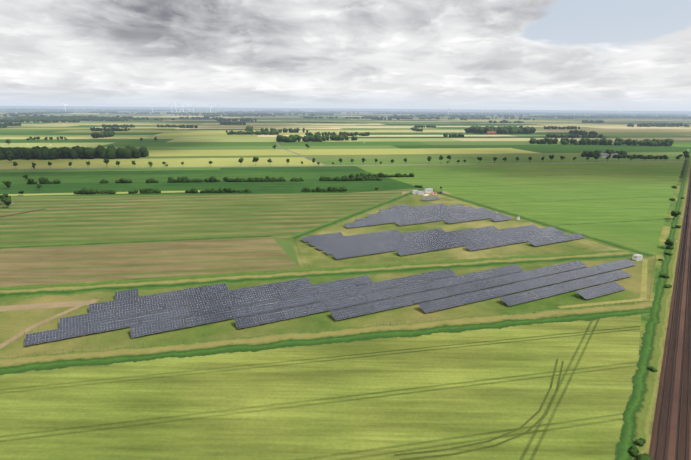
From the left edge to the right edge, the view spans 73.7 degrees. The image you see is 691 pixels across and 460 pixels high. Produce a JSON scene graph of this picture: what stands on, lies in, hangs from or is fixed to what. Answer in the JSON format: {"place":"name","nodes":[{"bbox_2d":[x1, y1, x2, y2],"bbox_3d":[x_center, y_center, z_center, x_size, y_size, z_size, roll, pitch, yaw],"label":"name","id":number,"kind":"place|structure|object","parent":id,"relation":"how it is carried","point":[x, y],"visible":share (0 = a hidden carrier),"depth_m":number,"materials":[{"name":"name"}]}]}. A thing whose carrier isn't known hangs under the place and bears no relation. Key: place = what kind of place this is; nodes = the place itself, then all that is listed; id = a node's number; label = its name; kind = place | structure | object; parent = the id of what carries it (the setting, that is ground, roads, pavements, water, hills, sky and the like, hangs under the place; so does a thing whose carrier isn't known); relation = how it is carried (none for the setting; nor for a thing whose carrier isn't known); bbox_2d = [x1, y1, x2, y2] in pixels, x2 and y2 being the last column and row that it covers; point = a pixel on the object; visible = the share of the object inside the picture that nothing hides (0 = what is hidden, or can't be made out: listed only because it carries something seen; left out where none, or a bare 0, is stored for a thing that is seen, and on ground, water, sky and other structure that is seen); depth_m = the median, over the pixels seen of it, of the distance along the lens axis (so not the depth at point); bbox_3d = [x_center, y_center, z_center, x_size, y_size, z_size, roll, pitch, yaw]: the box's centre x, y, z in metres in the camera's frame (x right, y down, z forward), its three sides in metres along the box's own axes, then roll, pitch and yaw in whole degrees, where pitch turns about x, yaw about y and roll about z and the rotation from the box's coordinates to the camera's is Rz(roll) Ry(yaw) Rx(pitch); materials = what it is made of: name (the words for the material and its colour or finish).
{"place":"outdoors","nodes":[
{"label":"outdoors","id":0,"kind":"place"},
{"bbox_2d":[0,142,690,459],"bbox_3d":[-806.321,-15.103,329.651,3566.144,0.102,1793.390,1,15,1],"label":"fields","id":1,"kind":"structure","parent":0,"point":[547,382],"depth_m":165.32,"materials":[{"name":"green plant"}]},
{"bbox_2d":[0,139,422,207],"bbox_3d":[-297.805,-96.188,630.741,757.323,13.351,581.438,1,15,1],"label":"hedges","id":2,"kind":"object","parent":1,"relation":"on","point":[5,198],"visible":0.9,"depth_m":471.79,"materials":[{"name":"green plant"}]},
{"bbox_2d":[24,196,636,345],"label":"solar tables","id":3,"kind":"object","parent":1,"relation":"on","point":[126,305],"visible":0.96,"depth_m":196.54,"materials":[{"name":"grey glass"}]},
{"bbox_2d":[13,153,688,168],"bbox_3d":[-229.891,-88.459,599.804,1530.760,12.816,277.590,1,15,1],"label":"tree row","id":4,"kind":"object","parent":1,"relation":"on","point":[429,158],"visible":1,"depth_m":641.62,"materials":[{"name":"green plant"}]},
{"bbox_2d":[302,131,642,260],"bbox_3d":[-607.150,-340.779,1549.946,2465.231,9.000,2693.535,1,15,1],"label":"buildings","id":5,"kind":"structure","parent":1,"relation":"on","point":[636,257],"depth_m":426.89,"materials":[{"name":"white brick"}]},
{"bbox_2d":[628,151,688,459],"bbox_3d":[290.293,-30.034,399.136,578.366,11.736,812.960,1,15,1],"label":"bushes","id":6,"kind":"object","parent":1,"relation":"on","point":[634,450],"visible":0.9,"depth_m":204.52,"materials":[{"name":"green plant"}]},
{"bbox_2d":[649,169,690,459],"bbox_3d":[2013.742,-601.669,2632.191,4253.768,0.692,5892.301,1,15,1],"label":"railway","id":7,"kind":"object","parent":1,"relation":"on","point":[671,435],"visible":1,"depth_m":137.01,"materials":[{"name":"brown gravel"}]},
{"bbox_2d":[0,106,690,300],"bbox_3d":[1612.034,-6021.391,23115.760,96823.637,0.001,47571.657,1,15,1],"label":"fields","id":8,"kind":"structure","parent":0,"point":[208,137],"depth_m":1391.05,"materials":[{"name":"green plant"}]},
{"bbox_2d":[0,188,655,358],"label":"park fence","id":9,"kind":"object","parent":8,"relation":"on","point":[365,274],"visible":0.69,"depth_m":206.60,"materials":[{"name":"grey"}]},
{"bbox_2d":[64,102,620,114],"bbox_3d":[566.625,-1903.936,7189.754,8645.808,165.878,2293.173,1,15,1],"label":"wind turbines","id":10,"kind":"object","parent":8,"relation":"on","point":[217,105],"visible":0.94,"depth_m":6940.01,"materials":[{"name":"white metal"}]},
{"bbox_2d":[0,107,690,159],"bbox_3d":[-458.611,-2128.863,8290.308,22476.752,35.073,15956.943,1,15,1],"label":"woods","id":11,"kind":"object","parent":8,"relation":"on","point":[77,152],"visible":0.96,"depth_m":1721.79,"materials":[{"name":"green plant"}]},
{"bbox_2d":[0,0,690,110],"label":"sky","id":12,"kind":"structure","parent":0,"point":[602,55],"materials":[{"name":"white"}]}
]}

